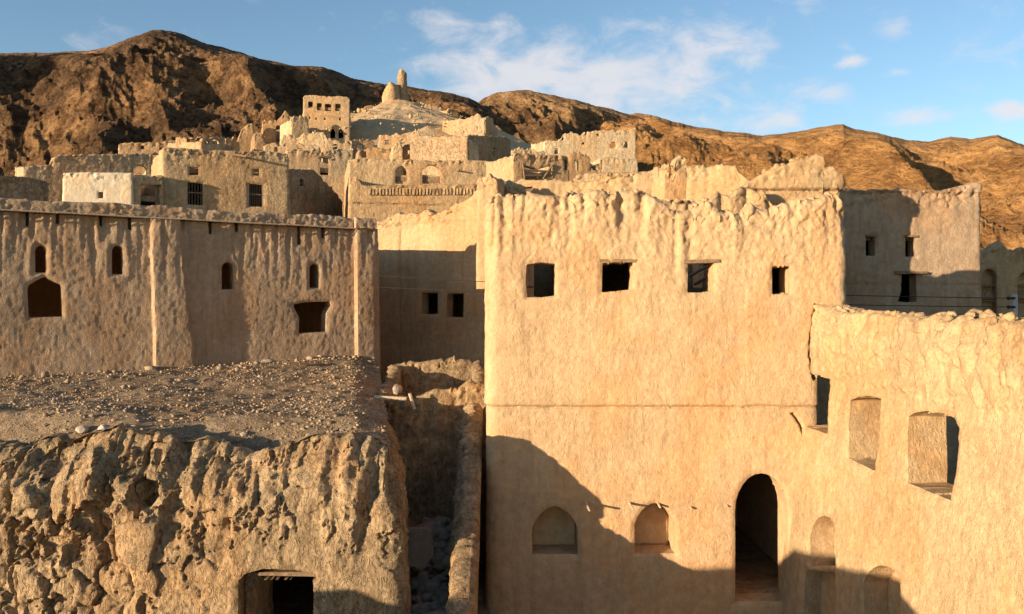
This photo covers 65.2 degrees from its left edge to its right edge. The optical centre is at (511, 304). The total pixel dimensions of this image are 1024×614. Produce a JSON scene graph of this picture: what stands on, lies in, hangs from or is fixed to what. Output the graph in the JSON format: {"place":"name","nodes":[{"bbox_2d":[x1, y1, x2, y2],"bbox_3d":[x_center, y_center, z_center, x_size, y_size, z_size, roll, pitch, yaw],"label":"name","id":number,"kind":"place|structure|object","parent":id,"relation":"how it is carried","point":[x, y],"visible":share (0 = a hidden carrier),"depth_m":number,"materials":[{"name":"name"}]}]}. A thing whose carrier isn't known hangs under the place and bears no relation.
{"place":"outdoors","nodes":[
{"label":"outdoors","id":0,"kind":"place"},
{"bbox_2d":[0,30,504,175],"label":"mountain","id":1,"kind":"structure","parent":0,"point":[154,86],"depth_m":172.07,"materials":[{"name":"brown stone"}]},
{"bbox_2d":[408,520,449,604],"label":"rubble bank","id":2,"kind":"structure","parent":0,"point":[434,572],"depth_m":15.04,"materials":[{"name":"brown stone"}]},
{"bbox_2d":[410,516,452,613],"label":"rubble","id":3,"kind":"object","parent":2,"relation":"on","point":[432,595],"visible":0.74,"depth_m":14.66,"materials":[{"name":"stone"}]},
{"bbox_2d":[408,526,433,568],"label":"stone slab","id":4,"kind":"structure","parent":3,"relation":"on","point":[420,547],"depth_m":14.60,"materials":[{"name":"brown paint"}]},
{"bbox_2d":[330,100,530,149],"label":"mound","id":5,"kind":"object","parent":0,"point":[368,129],"visible":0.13,"depth_m":101.20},
{"bbox_2d":[118,140,175,174],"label":"ruined wall","id":6,"kind":"structure","parent":5,"relation":"on","point":[133,147],"depth_m":72.73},
{"bbox_2d":[175,136,232,150],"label":"ruined house","id":7,"kind":"structure","parent":5,"relation":"on","point":[181,140],"depth_m":69.85,"materials":[{"name":"beige paint"}]},
{"bbox_2d":[225,137,239,150],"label":"ruined wall","id":8,"kind":"structure","parent":5,"relation":"on","point":[234,143],"depth_m":80.56,"materials":[{"name":"beige paint"}]},
{"bbox_2d":[237,123,255,150],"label":"ruined wall","id":9,"kind":"structure","parent":5,"relation":"on","point":[247,132],"depth_m":86.46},
{"bbox_2d":[250,132,265,171],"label":"ruined wall","id":10,"kind":"structure","parent":5,"relation":"on","point":[258,142],"depth_m":83.25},
{"bbox_2d":[261,111,290,151],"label":"ruined house","id":11,"kind":"structure","parent":5,"relation":"on","point":[270,132],"depth_m":88.35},
{"bbox_2d":[263,142,321,161],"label":"ruined wall","id":12,"kind":"structure","parent":5,"relation":"on","point":[283,148],"depth_m":74.45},
{"bbox_2d":[280,115,308,138],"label":"ruined wall","id":13,"kind":"structure","parent":5,"relation":"on","point":[296,127],"depth_m":84.57,"materials":[{"name":"beige paint"}]},
{"bbox_2d":[280,130,326,161],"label":"ruined wall","id":14,"kind":"structure","parent":5,"relation":"on","point":[315,138],"depth_m":80.61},
{"bbox_2d":[284,148,352,216],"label":"ruined house","id":15,"kind":"structure","parent":5,"relation":"on","point":[331,173],"depth_m":63.29,"materials":[{"name":"beige paint"}]},
{"bbox_2d":[302,95,350,145],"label":"tower house","id":16,"kind":"structure","parent":5,"relation":"on","point":[332,118],"depth_m":92.56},
{"bbox_2d":[323,138,352,162],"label":"ruined wall","id":17,"kind":"structure","parent":5,"relation":"on","point":[329,143],"depth_m":79.22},
{"bbox_2d":[352,138,373,158],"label":"ruined house","id":18,"kind":"structure","parent":5,"relation":"on","point":[367,143],"depth_m":83.58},
{"bbox_2d":[361,105,375,111],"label":"ruined wall","id":19,"kind":"structure","parent":5,"relation":"on","point":[368,107],"depth_m":117.38,"materials":[{"name":"beige stone"}]},
{"bbox_2d":[355,147,390,158],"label":"ruined wall","id":20,"kind":"structure","parent":5,"relation":"on","point":[374,152],"depth_m":72.39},
{"bbox_2d":[279,99,497,138],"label":"rubble","id":21,"kind":"object","parent":5,"relation":"on","point":[359,110],"visible":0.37,"depth_m":101.58,"materials":[{"name":"beige stone"}]},
{"bbox_2d":[382,69,408,101],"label":"watchtower","id":22,"kind":"structure","parent":5,"relation":"on","point":[393,91],"depth_m":123.80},
{"bbox_2d":[378,128,419,155],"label":"ruined wall","id":23,"kind":"structure","parent":5,"relation":"on","point":[393,139],"depth_m":79.00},
{"bbox_2d":[402,144,409,176],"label":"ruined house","id":24,"kind":"structure","parent":5,"relation":"on","point":[406,148],"depth_m":68.08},
{"bbox_2d":[344,158,491,216],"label":"ruined house","id":25,"kind":"structure","parent":5,"relation":"on","point":[369,172],"depth_m":57.15,"materials":[{"name":"beige paint"}]},
{"bbox_2d":[424,104,443,110],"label":"ruined wall","id":26,"kind":"structure","parent":5,"relation":"on","point":[433,108],"depth_m":118.54,"materials":[{"name":"beige stone"}]},
{"bbox_2d":[439,108,452,115],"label":"ruined wall","id":27,"kind":"structure","parent":5,"relation":"on","point":[450,111],"depth_m":116.38,"materials":[{"name":"beige stone"}]},
{"bbox_2d":[410,134,510,175],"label":"house","id":28,"kind":"structure","parent":5,"relation":"on","point":[452,148],"depth_m":65.23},
{"bbox_2d":[442,116,493,136],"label":"ruined wall","id":29,"kind":"structure","parent":5,"relation":"on","point":[449,127],"depth_m":98.71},
{"bbox_2d":[453,125,485,135],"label":"ruined wall","id":30,"kind":"structure","parent":5,"relation":"on","point":[476,130],"depth_m":88.00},
{"bbox_2d":[458,114,497,135],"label":"ruined house","id":31,"kind":"structure","parent":5,"relation":"on","point":[477,120],"depth_m":97.50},
{"bbox_2d":[511,147,544,154],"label":"ruined wall","id":32,"kind":"structure","parent":5,"relation":"on","point":[529,151],"depth_m":74.53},
{"bbox_2d":[531,128,635,169],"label":"ruined house","id":33,"kind":"structure","parent":5,"relation":"on","point":[594,147],"depth_m":83.16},
{"bbox_2d":[0,0,1023,144],"label":"sky","id":34,"kind":"structure","parent":0,"point":[919,70],"materials":[{"name":"blue"}]},
{"bbox_2d":[478,90,675,143],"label":"mountain","id":35,"kind":"structure","parent":0,"point":[529,116],"depth_m":242.06,"materials":[{"name":"brown stone"}]},
{"bbox_2d":[478,526,778,613],"bbox_3d":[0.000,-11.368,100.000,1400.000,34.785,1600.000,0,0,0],"label":"ground","id":36,"kind":"structure","parent":0,"point":[756,568],"depth_m":16.53,"materials":[{"name":"brown soil"}]},
{"bbox_2d":[0,175,48,200],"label":"ruined wall","id":37,"kind":"structure","parent":36,"relation":"on","point":[19,187],"depth_m":37.54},
{"bbox_2d":[14,152,158,201],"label":"ruined house","id":38,"kind":"structure","parent":36,"relation":"on","point":[55,170],"depth_m":54.01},
{"bbox_2d":[62,172,143,204],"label":"house","id":39,"kind":"structure","parent":36,"relation":"on","point":[103,187],"depth_m":44.53,"materials":[{"name":"white paint"}]},
{"bbox_2d":[133,175,163,205],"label":"house","id":40,"kind":"structure","parent":36,"relation":"on","point":[153,190],"depth_m":45.87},
{"bbox_2d":[0,198,380,378],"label":"ruined house","id":41,"kind":"structure","parent":36,"relation":"on","point":[91,287],"depth_m":21.18,"materials":[{"name":"brown paint"}]},
{"bbox_2d":[167,136,224,150],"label":"ruined house","id":42,"kind":"structure","parent":36,"relation":"on","point":[219,143],"depth_m":69.06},
{"bbox_2d":[0,356,410,613],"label":"ruined house","id":43,"kind":"structure","parent":36,"relation":"on","point":[122,516],"depth_m":12.47,"materials":[{"name":"beige stone"}]},
{"bbox_2d":[75,425,88,432],"bbox_3d":[-7.316,2.124,13.617,0.209,0.154,0.188,0,0,-22],"label":"stone","id":44,"kind":"object","parent":43,"relation":"on","point":[82,429],"visible":1,"depth_m":13.55,"materials":[{"name":"beige stone"}]},
{"bbox_2d":[97,424,110,429],"bbox_3d":[-6.840,2.101,13.441,0.226,0.191,0.261,0,0,0],"label":"stone","id":45,"kind":"object","parent":43,"relation":"on","point":[104,426],"visible":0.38,"depth_m":13.37,"materials":[{"name":"white stone"}]},
{"bbox_2d":[0,355,390,461],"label":"rubble","id":46,"kind":"object","parent":43,"relation":"on","point":[238,440],"visible":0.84,"depth_m":15.65,"materials":[{"name":"brown gravel"}]},
{"bbox_2d":[240,431,247,436],"bbox_3d":[-4.599,2.222,13.717,0.130,0.088,0.108,0,0,0],"label":"stone","id":47,"kind":"object","parent":43,"relation":"on","point":[243,434],"visible":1,"depth_m":13.69,"materials":[{"name":"beige stone"}]},
{"bbox_2d":[261,359,275,362],"bbox_3d":[-6.300,1.463,20.702,0.365,0.119,0.346,0,0,0],"label":"stone","id":48,"kind":"object","parent":43,"relation":"on","point":[268,361],"visible":1,"depth_m":20.59,"materials":[{"name":"beige stone"}]},
{"bbox_2d":[374,393,415,409],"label":"broken beam","id":49,"kind":"structure","parent":43,"relation":"on","point":[397,398],"depth_m":16.77,"materials":[{"name":"brown wood"}]},
{"bbox_2d":[151,147,290,213],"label":"ruined house","id":50,"kind":"structure","parent":36,"relation":"on","point":[218,180],"depth_m":48.23,"materials":[{"name":"beige paint"}]},
{"bbox_2d":[186,182,203,204],"bbox_3d":[-18.781,-6.556,47.414,1.045,1.445,0.120,0,0,-29],"label":"window frame","id":51,"kind":"structure","parent":50,"relation":"in","point":[189,192],"depth_m":47.27,"materials":[{"name":"brown wood"}]},
{"bbox_2d":[248,184,263,206],"bbox_3d":[-15.720,-6.691,49.096,1.018,1.493,0.120,0,0,-29],"label":"window frame","id":52,"kind":"structure","parent":50,"relation":"in","point":[252,194],"depth_m":49.07,"materials":[{"name":"brown wood"}]},
{"bbox_2d":[249,168,342,216],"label":"ruined house","id":53,"kind":"structure","parent":36,"relation":"on","point":[311,191],"depth_m":53.60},
{"bbox_2d":[390,142,403,174],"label":"ruined wall","id":54,"kind":"structure","parent":36,"relation":"on","point":[396,151],"depth_m":67.50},
{"bbox_2d":[346,176,476,220],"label":"ruined house","id":55,"kind":"structure","parent":36,"relation":"on","point":[380,202],"depth_m":52.21,"materials":[{"name":"beige paint"}]},
{"bbox_2d":[375,355,486,563],"bbox_3d":[-1.919,3.434,19.444,2.834,4.132,4.935,0,0,0],"label":"ruined room","id":56,"kind":"object","parent":36,"relation":"on","point":[443,393],"visible":0.37,"depth_m":17.18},
{"bbox_2d":[392,384,401,394],"bbox_3d":[-2.432,1.800,16.994,0.169,0.230,0.250,0,0,25],"label":"stone","id":57,"kind":"object","parent":56,"relation":"on","point":[397,389],"visible":1,"depth_m":16.92,"materials":[{"name":"beige stone"}]},
{"bbox_2d":[377,176,529,383],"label":"ruined house","id":58,"kind":"structure","parent":36,"relation":"on","point":[431,323],"depth_m":28.07,"materials":[{"name":"paint"}]},
{"bbox_2d":[445,403,482,613],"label":"ruined wall","id":59,"kind":"structure","parent":36,"relation":"on","point":[464,547],"depth_m":13.63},
{"bbox_2d":[468,138,478,159],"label":"ruined wall","id":60,"kind":"structure","parent":36,"relation":"on","point":[473,147],"depth_m":63.99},
{"bbox_2d":[476,173,504,288],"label":"broken pillar","id":61,"kind":"structure","parent":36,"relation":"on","point":[489,185],"depth_m":25.52,"materials":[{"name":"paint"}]},
{"bbox_2d":[486,152,568,191],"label":"ruined house","id":62,"kind":"structure","parent":36,"relation":"on","point":[515,167],"depth_m":53.10,"materials":[{"name":"beige concrete"}]},
{"bbox_2d":[506,170,652,296],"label":"ruined wall","id":63,"kind":"structure","parent":36,"relation":"on","point":[643,182],"depth_m":26.87,"materials":[{"name":"paint"}]},
{"bbox_2d":[566,151,600,180],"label":"ruined wall","id":64,"kind":"structure","parent":36,"relation":"on","point":[583,164],"depth_m":60.44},
{"bbox_2d":[573,171,646,181],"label":"ruined wall","id":65,"kind":"structure","parent":36,"relation":"on","point":[587,177],"depth_m":34.01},
{"bbox_2d":[590,157,637,172],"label":"ruined wall","id":66,"kind":"structure","parent":36,"relation":"on","point":[611,164],"depth_m":73.49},
{"bbox_2d":[484,153,845,613],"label":"ruined house","id":67,"kind":"structure","parent":36,"relation":"on","point":[651,411],"depth_m":14.97,"materials":[{"name":"beige paint"}]},
{"bbox_2d":[652,155,686,200],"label":"ruined wall","id":68,"kind":"structure","parent":36,"relation":"on","point":[670,181],"depth_m":24.71,"materials":[{"name":"paint"}]},
{"bbox_2d":[686,163,748,287],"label":"ruined wall","id":69,"kind":"structure","parent":36,"relation":"on","point":[703,181],"depth_m":23.41,"materials":[{"name":"paint"}]},
{"bbox_2d":[779,304,1023,613],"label":"ruined house","id":70,"kind":"structure","parent":36,"relation":"on","point":[887,518],"depth_m":11.52,"materials":[{"name":"paint"}]},
{"bbox_2d":[840,182,981,484],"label":"ruined house","id":71,"kind":"structure","parent":36,"relation":"on","point":[910,242],"depth_m":22.16,"materials":[{"name":"brown paint"}]},
{"bbox_2d":[979,240,1023,316],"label":"ruined house","id":72,"kind":"structure","parent":36,"relation":"on","point":[1002,273],"depth_m":27.33,"materials":[{"name":"paint"}]},
{"bbox_2d":[1007,294,1017,315],"bbox_3d":[12.812,2.617,20.490,0.275,5.766,0.170,0,0,0],"label":"utility pole","id":73,"kind":"object","parent":36,"relation":"on","point":[1014,303],"visible":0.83,"depth_m":20.43,"materials":[{"name":"grey paint"}]},
{"bbox_2d":[375,286,994,306],"bbox_3d":[4.365,-0.233,22.339,17.034,0.608,0.611,0,0,11],"label":"overhead wire","id":74,"kind":"object","parent":73,"relation":"attached to","point":[846,304],"visible":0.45,"depth_m":21.29,"materials":[{"name":"black metal"}]},
{"bbox_2d":[375,275,1007,298],"bbox_3d":[4.365,-0.514,22.339,17.034,0.719,0.611,0,0,11],"label":"overhead wire","id":75,"kind":"object","parent":73,"relation":"attached to","point":[846,295],"visible":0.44,"depth_m":21.40,"materials":[{"name":"black metal"}]},
{"bbox_2d":[708,187,773,213],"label":"ruined wall","id":76,"kind":"structure","parent":0,"point":[736,200],"depth_m":19.43,"materials":[{"name":"paint"}]},
{"bbox_2d":[582,113,1023,249],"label":"mountain","id":77,"kind":"structure","parent":0,"point":[859,159],"depth_m":144.76,"materials":[{"name":"brown stone"}]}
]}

